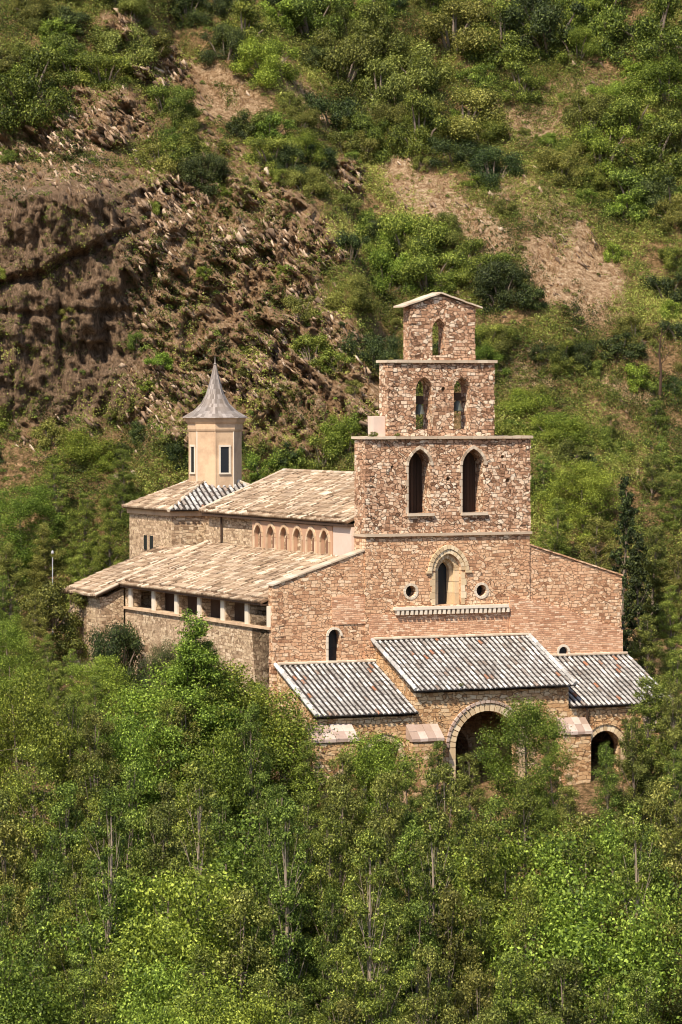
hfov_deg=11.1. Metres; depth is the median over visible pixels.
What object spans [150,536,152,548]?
narrow window
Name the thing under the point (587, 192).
shrub
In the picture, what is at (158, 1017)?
broadleaf tree
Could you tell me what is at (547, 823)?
broadleaf tree
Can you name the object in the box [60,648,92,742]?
broadleaf tree
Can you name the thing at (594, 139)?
shrub
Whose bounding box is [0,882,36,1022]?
broadleaf tree
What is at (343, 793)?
broadleaf tree
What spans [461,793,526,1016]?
broadleaf tree
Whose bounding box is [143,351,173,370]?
shrub
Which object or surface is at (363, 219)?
shrub
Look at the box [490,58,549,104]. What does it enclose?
shrub
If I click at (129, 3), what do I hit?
shrub
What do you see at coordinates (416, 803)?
broadleaf tree
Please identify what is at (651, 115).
shrub
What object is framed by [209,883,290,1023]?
broadleaf tree
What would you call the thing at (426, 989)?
broadleaf tree
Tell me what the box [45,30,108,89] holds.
shrub
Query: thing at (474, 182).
shrub
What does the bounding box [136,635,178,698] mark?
broadleaf tree
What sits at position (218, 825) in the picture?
broadleaf tree
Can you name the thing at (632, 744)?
broadleaf tree
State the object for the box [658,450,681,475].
shrub
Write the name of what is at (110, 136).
loose rock
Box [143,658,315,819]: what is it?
broadleaf tree
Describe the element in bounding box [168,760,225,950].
slender tree
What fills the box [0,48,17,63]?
shrub
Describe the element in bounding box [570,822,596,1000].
broadleaf tree
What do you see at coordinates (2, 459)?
shrub
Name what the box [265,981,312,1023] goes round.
broadleaf tree
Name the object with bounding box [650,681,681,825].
broadleaf tree
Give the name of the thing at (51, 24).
shrub
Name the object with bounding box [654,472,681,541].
broadleaf tree
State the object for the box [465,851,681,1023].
broadleaf tree
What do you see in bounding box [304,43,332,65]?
shrub
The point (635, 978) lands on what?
broadleaf tree
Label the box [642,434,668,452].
shrub
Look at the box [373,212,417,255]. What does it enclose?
shrub
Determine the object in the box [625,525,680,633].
broadleaf tree
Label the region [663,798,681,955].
broadleaf tree
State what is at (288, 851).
broadleaf tree
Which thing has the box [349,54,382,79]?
shrub
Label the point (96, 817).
broadleaf tree
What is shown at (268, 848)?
broadleaf tree
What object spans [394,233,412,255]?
shrub
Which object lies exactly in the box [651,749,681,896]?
broadleaf tree
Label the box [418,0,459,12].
shrub
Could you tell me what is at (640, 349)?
shrub
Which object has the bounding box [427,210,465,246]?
shrub
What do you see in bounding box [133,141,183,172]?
shrub
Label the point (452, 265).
shrub
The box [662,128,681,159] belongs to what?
shrub
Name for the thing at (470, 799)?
broadleaf tree
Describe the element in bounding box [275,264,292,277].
shrub
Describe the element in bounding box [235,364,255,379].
shrub
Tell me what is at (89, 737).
broadleaf tree
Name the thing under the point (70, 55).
shrub
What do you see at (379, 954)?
slender tree
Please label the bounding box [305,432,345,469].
shrub
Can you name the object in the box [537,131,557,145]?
shrub
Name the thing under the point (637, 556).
cypress tree
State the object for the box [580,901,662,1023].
broadleaf tree
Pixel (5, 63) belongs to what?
shrub
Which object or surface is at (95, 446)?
broadleaf tree
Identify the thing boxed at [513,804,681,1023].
broadleaf tree
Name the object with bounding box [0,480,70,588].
broadleaf tree
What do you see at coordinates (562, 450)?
shrub
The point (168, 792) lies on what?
broadleaf tree
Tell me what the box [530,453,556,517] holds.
broadleaf tree
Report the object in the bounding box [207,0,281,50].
shrub
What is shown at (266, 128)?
shrub
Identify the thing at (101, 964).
broadleaf tree
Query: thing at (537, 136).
shrub
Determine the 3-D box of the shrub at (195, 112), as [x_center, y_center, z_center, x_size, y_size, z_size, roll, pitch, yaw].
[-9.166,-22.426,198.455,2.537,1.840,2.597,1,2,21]
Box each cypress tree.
[609,474,640,654]
[619,531,660,677]
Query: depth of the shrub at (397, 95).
206.67 m
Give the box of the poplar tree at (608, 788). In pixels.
[582,741,635,864]
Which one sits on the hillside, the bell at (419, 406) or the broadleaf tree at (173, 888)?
the broadleaf tree at (173, 888)
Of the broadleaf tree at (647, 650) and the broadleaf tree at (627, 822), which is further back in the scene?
the broadleaf tree at (647, 650)
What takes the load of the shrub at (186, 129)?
on the hillside
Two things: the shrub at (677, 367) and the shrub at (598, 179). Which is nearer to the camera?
the shrub at (677, 367)
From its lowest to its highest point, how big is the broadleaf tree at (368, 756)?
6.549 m
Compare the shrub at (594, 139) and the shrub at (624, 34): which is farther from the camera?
the shrub at (624, 34)
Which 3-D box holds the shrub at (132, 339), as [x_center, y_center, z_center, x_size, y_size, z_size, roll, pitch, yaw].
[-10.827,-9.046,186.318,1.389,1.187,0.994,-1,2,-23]
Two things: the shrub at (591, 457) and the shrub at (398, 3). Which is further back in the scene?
the shrub at (398, 3)
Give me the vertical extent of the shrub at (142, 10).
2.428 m
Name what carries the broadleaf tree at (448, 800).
on the hillside
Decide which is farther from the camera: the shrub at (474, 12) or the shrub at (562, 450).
the shrub at (474, 12)
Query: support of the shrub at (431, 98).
on the hillside
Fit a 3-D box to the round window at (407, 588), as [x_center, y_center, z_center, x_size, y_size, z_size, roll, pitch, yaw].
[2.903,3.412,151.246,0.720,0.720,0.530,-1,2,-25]
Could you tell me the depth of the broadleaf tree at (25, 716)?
138.39 m
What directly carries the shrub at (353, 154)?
on the hillside
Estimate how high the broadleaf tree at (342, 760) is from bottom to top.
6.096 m
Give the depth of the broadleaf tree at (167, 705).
140.66 m
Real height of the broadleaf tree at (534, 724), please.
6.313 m
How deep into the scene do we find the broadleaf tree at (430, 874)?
127.36 m
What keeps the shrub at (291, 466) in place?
on the hillside
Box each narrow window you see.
[144,535,146,549]
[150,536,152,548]
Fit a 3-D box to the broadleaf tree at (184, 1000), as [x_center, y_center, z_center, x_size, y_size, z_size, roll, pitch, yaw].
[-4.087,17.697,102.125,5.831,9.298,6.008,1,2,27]
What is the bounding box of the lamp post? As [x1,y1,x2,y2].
[51,550,53,582]
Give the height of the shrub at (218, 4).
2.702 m
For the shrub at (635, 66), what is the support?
on the hillside
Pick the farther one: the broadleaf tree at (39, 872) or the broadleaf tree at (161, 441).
the broadleaf tree at (161, 441)
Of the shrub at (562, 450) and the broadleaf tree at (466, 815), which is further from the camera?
the shrub at (562, 450)
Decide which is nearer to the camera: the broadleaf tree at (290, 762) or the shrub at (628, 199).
the broadleaf tree at (290, 762)
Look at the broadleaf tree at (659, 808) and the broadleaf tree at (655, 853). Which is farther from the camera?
the broadleaf tree at (659, 808)
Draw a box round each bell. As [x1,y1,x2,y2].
[416,396,427,416]
[454,393,465,412]
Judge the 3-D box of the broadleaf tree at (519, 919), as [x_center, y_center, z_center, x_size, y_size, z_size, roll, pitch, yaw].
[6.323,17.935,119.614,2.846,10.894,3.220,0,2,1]
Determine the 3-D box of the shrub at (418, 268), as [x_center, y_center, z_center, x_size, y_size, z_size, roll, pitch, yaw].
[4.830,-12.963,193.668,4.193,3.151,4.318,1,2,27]
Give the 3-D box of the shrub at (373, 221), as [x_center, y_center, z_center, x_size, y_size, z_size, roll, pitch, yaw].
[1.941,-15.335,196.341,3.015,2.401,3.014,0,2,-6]
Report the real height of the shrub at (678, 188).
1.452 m
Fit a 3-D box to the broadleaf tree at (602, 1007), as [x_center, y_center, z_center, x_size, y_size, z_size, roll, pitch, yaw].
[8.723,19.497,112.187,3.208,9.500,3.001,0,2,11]
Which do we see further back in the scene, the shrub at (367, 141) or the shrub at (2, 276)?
the shrub at (367, 141)
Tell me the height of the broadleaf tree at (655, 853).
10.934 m
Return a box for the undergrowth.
[0,0,681,610]
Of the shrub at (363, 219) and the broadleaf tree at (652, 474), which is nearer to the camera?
the broadleaf tree at (652, 474)
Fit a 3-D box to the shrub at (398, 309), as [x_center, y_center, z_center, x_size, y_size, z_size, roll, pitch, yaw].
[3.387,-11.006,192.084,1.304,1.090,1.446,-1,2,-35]
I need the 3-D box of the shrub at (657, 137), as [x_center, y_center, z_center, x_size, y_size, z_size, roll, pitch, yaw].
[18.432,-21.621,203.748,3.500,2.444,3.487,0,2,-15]
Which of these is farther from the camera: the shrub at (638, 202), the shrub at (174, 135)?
the shrub at (638, 202)
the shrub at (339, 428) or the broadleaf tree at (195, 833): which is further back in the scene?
the shrub at (339, 428)
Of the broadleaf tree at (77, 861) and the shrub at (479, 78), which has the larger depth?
the shrub at (479, 78)
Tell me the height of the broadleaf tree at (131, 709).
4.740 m
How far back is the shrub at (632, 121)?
204.41 m
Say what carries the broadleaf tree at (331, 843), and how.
on the hillside
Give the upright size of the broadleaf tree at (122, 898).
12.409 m
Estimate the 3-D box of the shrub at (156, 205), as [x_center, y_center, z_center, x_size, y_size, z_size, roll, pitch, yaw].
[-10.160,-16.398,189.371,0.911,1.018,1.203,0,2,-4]
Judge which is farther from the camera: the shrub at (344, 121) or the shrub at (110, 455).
the shrub at (344, 121)
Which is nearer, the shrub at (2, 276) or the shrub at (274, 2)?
the shrub at (2, 276)
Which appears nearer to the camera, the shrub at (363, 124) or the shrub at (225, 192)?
the shrub at (225, 192)
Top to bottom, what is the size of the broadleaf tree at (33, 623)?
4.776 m
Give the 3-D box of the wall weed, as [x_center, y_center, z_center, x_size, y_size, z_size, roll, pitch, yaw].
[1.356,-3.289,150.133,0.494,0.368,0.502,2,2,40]
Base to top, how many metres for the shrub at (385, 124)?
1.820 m
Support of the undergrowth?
on the hillside
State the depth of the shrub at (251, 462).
181.03 m
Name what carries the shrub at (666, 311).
on the hillside
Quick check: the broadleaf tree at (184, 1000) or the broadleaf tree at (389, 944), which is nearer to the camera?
the broadleaf tree at (184, 1000)
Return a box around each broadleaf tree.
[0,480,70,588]
[0,541,35,632]
[0,575,21,669]
[0,613,45,705]
[0,648,64,765]
[0,664,81,907]
[0,787,35,983]
[0,815,52,1019]
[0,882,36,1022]
[0,925,94,1023]
[3,743,71,947]
[7,858,71,1023]
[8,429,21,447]
[9,591,53,680]
[12,522,70,614]
[22,866,248,1023]
[26,828,77,1022]
[28,780,100,985]
[31,633,64,720]
[34,430,122,497]
[38,457,78,539]
[40,660,81,775]
[44,850,102,1022]
[47,950,103,1023]
[49,693,85,857]
[50,793,127,982]
[59,654,135,748]
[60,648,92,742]
[61,491,107,583]
[64,540,99,609]
[64,757,137,891]
[66,709,133,879]
[68,702,193,861]
[70,854,264,1023]
[71,674,110,755]
[81,952,130,1023]
[86,950,234,1023]
[89,511,127,571]
[90,656,255,827]
[91,1009,116,1023]
[97,448,143,534]
[100,990,200,1023]
[103,760,159,890]
[104,814,154,993]
[119,681,145,766]
[121,607,260,865]
[131,798,192,989]
[132,778,190,885]
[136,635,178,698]
[138,696,184,866]
[142,438,178,476]
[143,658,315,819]
[148,645,211,784]
[150,698,211,835]
[150,803,350,1009]
[154,784,237,885]
[157,963,261,1023]
[170,723,286,871]
[175,819,232,883]
[178,944,227,1015]
[186,978,306,1023]
[191,638,240,813]
[200,793,253,986]
[207,909,249,1004]
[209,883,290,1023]
[227,701,275,892]
[231,800,305,979]
[234,684,356,831]
[235,682,286,794]
[242,808,317,1005]
[244,970,278,1023]
[246,818,325,1013]
[256,781,315,929]
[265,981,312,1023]
[275,911,327,1018]
[275,998,304,1023]
[283,788,341,1001]
[287,814,363,1014]
[289,740,329,871]
[295,883,354,1023]
[304,943,369,1023]
[308,779,372,966]
[316,752,367,879]
[326,726,428,864]
[330,995,362,1023]
[334,811,410,1021]
[344,886,414,1021]
[347,768,421,1013]
[364,971,395,1023]
[374,898,451,1023]
[381,760,424,879]
[387,808,428,922]
[387,820,446,1014]
[394,942,462,1023]
[397,834,473,1017]
[408,762,477,982]
[412,818,597,1023]
[417,740,455,852]
[422,884,497,1023]
[441,806,501,945]
[443,817,517,1018]
[448,751,500,853]
[450,897,506,1015]
[450,964,501,1023]
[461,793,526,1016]
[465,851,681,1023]
[468,1005,507,1023]
[471,695,584,846]
[481,949,539,1023]
[493,880,560,1023]
[494,385,561,432]
[497,773,552,916]
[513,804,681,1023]
[523,408,604,452]
[526,951,594,1023]
[528,836,583,1016]
[529,730,577,855]
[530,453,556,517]
[530,458,620,544]
[533,497,575,557]
[537,1013,564,1023]
[543,782,589,883]
[547,841,612,1020]
[557,808,599,1005]
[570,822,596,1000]
[573,515,626,598]
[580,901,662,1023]
[581,972,621,1023]
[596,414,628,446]
[598,813,647,927]
[609,901,681,1023]
[612,715,664,851]
[616,675,679,841]
[620,966,665,1023]
[621,682,681,817]
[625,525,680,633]
[627,613,670,684]
[629,822,681,1023]
[633,452,673,510]
[637,774,681,1002]
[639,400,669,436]
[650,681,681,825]
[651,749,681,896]
[653,585,681,687]
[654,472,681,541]
[656,647,681,773]
[658,546,681,640]
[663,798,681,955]
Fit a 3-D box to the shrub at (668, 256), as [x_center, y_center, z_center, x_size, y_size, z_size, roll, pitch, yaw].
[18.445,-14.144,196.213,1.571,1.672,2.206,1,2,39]
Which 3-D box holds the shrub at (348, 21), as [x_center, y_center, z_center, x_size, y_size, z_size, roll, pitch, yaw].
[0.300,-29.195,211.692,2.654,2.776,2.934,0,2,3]
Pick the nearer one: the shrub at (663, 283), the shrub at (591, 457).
the shrub at (591, 457)
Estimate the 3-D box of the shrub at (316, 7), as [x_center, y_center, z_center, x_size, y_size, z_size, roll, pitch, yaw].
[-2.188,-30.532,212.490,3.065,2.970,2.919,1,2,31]
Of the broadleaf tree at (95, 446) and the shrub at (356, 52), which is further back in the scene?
the shrub at (356, 52)
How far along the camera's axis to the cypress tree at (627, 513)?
167.92 m
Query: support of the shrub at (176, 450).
on the hillside
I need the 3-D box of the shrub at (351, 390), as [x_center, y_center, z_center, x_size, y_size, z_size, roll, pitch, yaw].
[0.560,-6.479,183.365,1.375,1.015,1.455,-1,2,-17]
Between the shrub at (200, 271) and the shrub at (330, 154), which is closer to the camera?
the shrub at (200, 271)
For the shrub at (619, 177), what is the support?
on the hillside
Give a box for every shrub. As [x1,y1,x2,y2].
[0,42,82,134]
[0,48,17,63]
[0,55,18,81]
[0,148,17,163]
[0,267,6,279]
[0,421,7,428]
[0,449,5,464]
[3,39,32,63]
[5,62,38,76]
[8,0,53,24]
[15,0,61,34]
[18,578,88,638]
[29,418,67,452]
[30,396,38,402]
[36,17,77,43]
[39,29,87,68]
[39,44,74,70]
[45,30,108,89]
[45,617,88,661]
[48,3,91,34]
[56,129,74,146]
[57,306,81,323]
[71,51,133,90]
[85,617,151,699]
[88,22,159,75]
[92,449,114,472]
[95,0,145,10]
[98,441,114,458]
[102,410,116,420]
[114,0,152,28]
[114,442,132,460]
[127,331,145,351]
[128,421,149,443]
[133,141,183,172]
[136,379,155,394]
[142,27,174,62]
[143,82,198,117]
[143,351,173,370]
[147,200,160,215]
[155,126,181,145]
[156,138,198,169]
[161,101,203,127]
[161,102,198,129]
[161,436,188,471]
[168,0,216,29]
[174,151,234,197]
[175,114,230,165]
[189,0,252,17]
[195,21,249,67]
[195,266,212,279]
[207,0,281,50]
[220,186,232,196]
[222,113,259,139]
[227,106,273,135]
[228,34,302,88]
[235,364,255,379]
[239,134,304,169]
[239,344,249,352]
[240,177,252,184]
[242,451,288,482]
[251,111,295,143]
[257,0,296,35]
[265,142,311,175]
[266,0,280,5]
[266,440,305,466]
[268,168,287,183]
[269,382,294,398]
[273,444,309,468]
[275,88,310,115]
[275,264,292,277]
[277,0,357,45]
[279,127,331,165]
[279,178,291,185]
[280,293,321,326]
[281,166,329,198]
[286,0,327,28]
[286,457,306,468]
[287,107,322,133]
[287,331,333,369]
[297,25,387,98]
[301,44,328,68]
[302,144,339,168]
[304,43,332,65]
[304,90,367,131]
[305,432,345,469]
[314,411,367,460]
[315,347,355,375]
[322,272,384,313]
[325,6,361,43]
[325,130,363,156]
[331,193,363,217]
[335,108,373,135]
[335,228,369,263]
[337,321,347,327]
[338,329,402,372]
[338,379,363,394]
[340,109,406,165]
[343,130,380,163]
[344,0,414,56]
[344,150,362,163]
[347,2,375,22]
[348,55,428,114]
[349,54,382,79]
[351,208,398,255]
[356,0,397,17]
[358,244,419,295]
[359,216,403,250]
[372,101,416,137]
[373,116,410,136]
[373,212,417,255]
[376,209,454,258]
[377,90,456,160]
[381,80,406,104]
[382,254,407,282]
[383,38,460,99]
[384,0,408,16]
[384,319,402,334]
[392,89,438,114]
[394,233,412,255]
[394,249,469,293]
[394,302,402,315]
[399,345,437,359]
[402,108,442,143]
[410,0,504,53]
[410,153,430,172]
[416,386,422,404]
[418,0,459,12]
[421,83,516,140]
[423,0,452,20]
[426,134,484,167]
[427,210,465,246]
[432,342,476,354]
[439,236,495,285]
[445,257,463,272]
[450,107,467,118]
[455,62,498,89]
[457,0,548,68]
[460,174,488,189]
[464,0,490,7]
[464,143,529,189]
[466,118,509,144]
[466,255,532,313]
[475,323,520,358]
[475,342,512,376]
[481,323,514,360]
[484,8,507,29]
[484,250,513,267]
[489,273,523,300]
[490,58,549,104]
[492,199,517,216]
[494,420,521,435]
[495,0,589,64]
[498,281,551,312]
[500,418,526,432]
[511,0,557,20]
[514,126,530,135]
[521,383,557,406]
[522,414,589,452]
[528,49,548,64]
[528,343,550,362]
[533,133,548,146]
[534,144,593,188]
[535,338,583,377]
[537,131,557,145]
[542,338,599,372]
[546,0,568,8]
[548,25,601,64]
[552,139,595,174]
[552,437,590,468]
[553,92,564,101]
[556,119,636,176]
[558,89,614,142]
[560,12,587,28]
[562,0,608,22]
[562,0,640,61]
[570,140,597,156]
[570,162,624,200]
[571,451,597,467]
[572,91,605,120]
[575,188,598,204]
[578,176,598,191]
[579,359,603,376]
[582,34,616,62]
[584,78,642,105]
[587,425,634,464]
[593,164,627,193]
[594,166,668,222]
[594,330,648,360]
[598,91,664,142]
[598,119,681,190]
[600,190,646,222]
[603,0,681,72]
[603,239,631,263]
[605,18,638,46]
[608,314,660,350]
[615,110,640,132]
[615,193,657,221]
[616,56,649,77]
[617,53,681,110]
[623,363,652,393]
[627,162,666,189]
[629,172,681,223]
[635,161,660,180]
[636,121,681,152]
[641,268,681,303]
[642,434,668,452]
[643,113,659,133]
[643,378,666,395]
[644,192,681,231]
[648,116,666,131]
[654,319,681,340]
[655,104,681,123]
[656,244,681,270]
[656,299,681,319]
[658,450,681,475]
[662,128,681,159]
[662,375,681,394]
[671,352,681,379]
[674,184,681,201]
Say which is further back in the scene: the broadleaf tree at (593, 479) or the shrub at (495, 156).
the shrub at (495, 156)
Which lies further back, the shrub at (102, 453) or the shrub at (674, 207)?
the shrub at (674, 207)
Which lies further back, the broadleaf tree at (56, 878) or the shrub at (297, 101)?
the shrub at (297, 101)
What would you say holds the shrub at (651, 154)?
on the hillside
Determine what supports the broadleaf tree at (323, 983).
on the hillside
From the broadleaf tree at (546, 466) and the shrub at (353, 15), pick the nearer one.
the broadleaf tree at (546, 466)
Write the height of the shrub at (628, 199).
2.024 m
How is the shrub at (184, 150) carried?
on the hillside
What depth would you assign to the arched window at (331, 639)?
149.97 m
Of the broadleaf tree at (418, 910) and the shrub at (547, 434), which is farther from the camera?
the shrub at (547, 434)
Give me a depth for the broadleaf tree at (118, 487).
179.80 m
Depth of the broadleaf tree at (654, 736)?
146.21 m
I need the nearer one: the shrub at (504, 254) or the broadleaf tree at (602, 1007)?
the broadleaf tree at (602, 1007)
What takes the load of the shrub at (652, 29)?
on the hillside
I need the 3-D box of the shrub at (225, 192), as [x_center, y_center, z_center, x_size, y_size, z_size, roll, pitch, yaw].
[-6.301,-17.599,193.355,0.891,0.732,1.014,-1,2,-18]
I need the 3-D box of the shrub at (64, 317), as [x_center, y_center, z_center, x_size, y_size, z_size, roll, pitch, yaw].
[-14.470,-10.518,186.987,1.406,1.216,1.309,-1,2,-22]
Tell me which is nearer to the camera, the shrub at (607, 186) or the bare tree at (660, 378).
the bare tree at (660, 378)
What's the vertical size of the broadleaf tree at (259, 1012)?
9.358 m
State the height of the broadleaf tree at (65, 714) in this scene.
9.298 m
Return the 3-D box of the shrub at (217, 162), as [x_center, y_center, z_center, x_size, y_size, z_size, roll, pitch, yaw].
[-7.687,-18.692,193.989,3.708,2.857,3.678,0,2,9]
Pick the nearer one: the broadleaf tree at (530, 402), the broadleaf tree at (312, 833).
the broadleaf tree at (312, 833)
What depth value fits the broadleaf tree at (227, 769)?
139.35 m
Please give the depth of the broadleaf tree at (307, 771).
142.31 m
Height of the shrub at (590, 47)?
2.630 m
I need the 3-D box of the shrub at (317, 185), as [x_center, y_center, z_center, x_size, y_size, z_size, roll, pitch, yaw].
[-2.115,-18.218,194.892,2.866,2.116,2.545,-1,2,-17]
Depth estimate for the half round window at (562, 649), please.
154.24 m
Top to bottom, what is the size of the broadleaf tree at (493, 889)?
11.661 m
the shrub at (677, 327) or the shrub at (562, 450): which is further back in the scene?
the shrub at (677, 327)
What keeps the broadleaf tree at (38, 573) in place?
on the hillside
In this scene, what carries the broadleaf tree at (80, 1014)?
on the hillside
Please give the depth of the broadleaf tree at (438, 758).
142.02 m
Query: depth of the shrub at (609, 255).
196.31 m
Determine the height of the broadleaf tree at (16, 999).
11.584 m
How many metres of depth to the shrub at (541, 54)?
210.30 m
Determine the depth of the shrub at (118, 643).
159.87 m
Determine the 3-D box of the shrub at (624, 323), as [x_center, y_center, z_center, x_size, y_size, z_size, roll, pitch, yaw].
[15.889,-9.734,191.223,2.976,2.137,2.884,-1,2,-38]
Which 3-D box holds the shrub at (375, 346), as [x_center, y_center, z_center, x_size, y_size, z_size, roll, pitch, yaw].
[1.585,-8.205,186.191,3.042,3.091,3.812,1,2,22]
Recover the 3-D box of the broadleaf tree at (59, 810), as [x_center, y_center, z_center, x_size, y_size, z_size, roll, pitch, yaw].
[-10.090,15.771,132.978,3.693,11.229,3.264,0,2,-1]
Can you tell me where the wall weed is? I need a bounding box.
[368,431,377,436]
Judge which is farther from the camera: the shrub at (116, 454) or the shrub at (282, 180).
the shrub at (282, 180)
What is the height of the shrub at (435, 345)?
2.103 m
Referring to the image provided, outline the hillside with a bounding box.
[0,0,681,1022]
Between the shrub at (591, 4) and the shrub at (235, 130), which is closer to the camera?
the shrub at (235, 130)
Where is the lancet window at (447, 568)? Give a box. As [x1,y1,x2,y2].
[435,554,458,604]
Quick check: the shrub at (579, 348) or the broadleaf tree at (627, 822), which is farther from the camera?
the shrub at (579, 348)
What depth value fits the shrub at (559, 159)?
200.30 m
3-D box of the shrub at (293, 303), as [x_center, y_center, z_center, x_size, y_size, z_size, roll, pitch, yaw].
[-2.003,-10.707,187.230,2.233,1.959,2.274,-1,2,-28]
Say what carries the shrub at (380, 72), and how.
on the hillside
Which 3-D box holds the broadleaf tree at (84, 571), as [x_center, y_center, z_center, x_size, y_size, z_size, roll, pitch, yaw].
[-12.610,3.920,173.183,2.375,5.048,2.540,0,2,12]
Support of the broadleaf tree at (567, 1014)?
on the hillside
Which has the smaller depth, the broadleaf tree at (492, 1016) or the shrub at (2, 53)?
the broadleaf tree at (492, 1016)
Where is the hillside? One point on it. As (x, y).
(96, 326)
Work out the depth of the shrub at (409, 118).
203.74 m
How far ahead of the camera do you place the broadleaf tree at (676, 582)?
169.99 m
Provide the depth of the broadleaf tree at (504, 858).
127.38 m
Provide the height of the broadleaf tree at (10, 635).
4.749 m
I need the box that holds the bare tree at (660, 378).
[650,323,670,394]
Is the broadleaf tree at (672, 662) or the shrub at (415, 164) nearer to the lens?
the broadleaf tree at (672, 662)
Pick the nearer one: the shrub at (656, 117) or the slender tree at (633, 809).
the slender tree at (633, 809)
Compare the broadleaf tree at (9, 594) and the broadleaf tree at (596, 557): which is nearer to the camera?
the broadleaf tree at (9, 594)
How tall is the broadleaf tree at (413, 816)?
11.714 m
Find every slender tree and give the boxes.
[64,788,147,1013]
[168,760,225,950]
[250,797,319,1023]
[341,828,414,1023]
[395,803,462,1021]
[596,799,666,1023]
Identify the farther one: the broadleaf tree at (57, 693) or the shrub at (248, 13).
the shrub at (248, 13)
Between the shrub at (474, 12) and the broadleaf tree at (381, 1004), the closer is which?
the broadleaf tree at (381, 1004)
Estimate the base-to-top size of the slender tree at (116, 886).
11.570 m
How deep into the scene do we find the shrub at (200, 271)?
186.81 m
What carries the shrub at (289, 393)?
on the hillside
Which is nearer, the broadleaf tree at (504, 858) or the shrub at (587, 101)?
the broadleaf tree at (504, 858)
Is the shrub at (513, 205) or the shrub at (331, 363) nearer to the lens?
the shrub at (331, 363)
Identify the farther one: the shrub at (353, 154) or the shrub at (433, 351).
the shrub at (353, 154)
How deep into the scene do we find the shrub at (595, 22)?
210.02 m
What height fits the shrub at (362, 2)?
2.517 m
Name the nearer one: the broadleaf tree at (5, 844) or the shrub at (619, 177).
the broadleaf tree at (5, 844)
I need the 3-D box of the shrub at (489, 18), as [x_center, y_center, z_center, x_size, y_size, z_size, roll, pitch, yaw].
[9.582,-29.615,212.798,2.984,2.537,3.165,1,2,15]
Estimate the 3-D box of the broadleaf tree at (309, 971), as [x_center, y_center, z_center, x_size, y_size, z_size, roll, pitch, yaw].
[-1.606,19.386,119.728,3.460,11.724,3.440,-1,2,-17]
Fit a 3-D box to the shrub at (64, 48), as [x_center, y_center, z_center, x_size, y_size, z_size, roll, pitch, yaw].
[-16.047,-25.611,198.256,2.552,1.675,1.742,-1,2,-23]
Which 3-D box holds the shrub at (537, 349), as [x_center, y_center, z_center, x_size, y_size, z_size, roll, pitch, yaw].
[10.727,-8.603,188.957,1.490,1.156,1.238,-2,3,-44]
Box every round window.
[403,583,418,599]
[474,582,488,598]
[557,644,569,653]
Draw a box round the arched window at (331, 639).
[326,627,342,660]
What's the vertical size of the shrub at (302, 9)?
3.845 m
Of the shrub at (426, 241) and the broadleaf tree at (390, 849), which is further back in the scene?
the shrub at (426, 241)
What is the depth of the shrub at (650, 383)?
188.25 m
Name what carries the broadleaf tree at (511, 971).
on the hillside
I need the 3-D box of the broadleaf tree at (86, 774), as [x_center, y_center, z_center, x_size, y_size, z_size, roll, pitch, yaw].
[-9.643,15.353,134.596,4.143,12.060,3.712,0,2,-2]
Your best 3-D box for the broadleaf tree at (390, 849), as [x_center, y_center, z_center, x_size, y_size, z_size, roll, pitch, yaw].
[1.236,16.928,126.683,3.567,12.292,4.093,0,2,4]
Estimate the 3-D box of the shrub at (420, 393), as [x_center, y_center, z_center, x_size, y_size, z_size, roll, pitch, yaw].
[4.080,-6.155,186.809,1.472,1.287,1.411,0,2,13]
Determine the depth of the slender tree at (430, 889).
120.23 m
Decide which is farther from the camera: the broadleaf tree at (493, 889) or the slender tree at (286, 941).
the broadleaf tree at (493, 889)
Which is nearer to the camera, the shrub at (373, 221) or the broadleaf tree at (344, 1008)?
the broadleaf tree at (344, 1008)
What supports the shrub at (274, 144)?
on the hillside
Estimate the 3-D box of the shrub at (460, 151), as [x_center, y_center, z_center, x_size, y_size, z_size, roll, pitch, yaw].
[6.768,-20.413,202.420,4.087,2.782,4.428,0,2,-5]
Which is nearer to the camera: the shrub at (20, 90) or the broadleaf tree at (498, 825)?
the broadleaf tree at (498, 825)
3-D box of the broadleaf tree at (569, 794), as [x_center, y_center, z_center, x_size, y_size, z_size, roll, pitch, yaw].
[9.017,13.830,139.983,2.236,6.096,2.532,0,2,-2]
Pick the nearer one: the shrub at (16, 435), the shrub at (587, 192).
the shrub at (16, 435)
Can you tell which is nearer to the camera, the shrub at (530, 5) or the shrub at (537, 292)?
the shrub at (537, 292)
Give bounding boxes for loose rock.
[0,8,681,589]
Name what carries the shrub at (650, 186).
on the hillside
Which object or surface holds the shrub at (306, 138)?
on the hillside
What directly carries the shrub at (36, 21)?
on the hillside
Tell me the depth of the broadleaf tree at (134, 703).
142.42 m
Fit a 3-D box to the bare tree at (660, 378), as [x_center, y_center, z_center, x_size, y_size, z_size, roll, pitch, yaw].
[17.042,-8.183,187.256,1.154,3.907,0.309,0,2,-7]
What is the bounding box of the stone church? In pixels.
[60,292,669,835]
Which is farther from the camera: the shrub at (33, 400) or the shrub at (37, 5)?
the shrub at (37, 5)
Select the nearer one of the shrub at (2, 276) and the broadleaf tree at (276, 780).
the broadleaf tree at (276, 780)
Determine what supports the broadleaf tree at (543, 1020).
on the hillside
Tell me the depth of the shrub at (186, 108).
197.85 m
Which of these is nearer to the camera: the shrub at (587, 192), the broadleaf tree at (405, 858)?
the broadleaf tree at (405, 858)
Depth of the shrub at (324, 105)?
204.36 m
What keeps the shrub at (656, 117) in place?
on the hillside
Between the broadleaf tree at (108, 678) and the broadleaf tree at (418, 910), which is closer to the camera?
the broadleaf tree at (418, 910)
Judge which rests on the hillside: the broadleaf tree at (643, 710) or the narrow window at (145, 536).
the broadleaf tree at (643, 710)

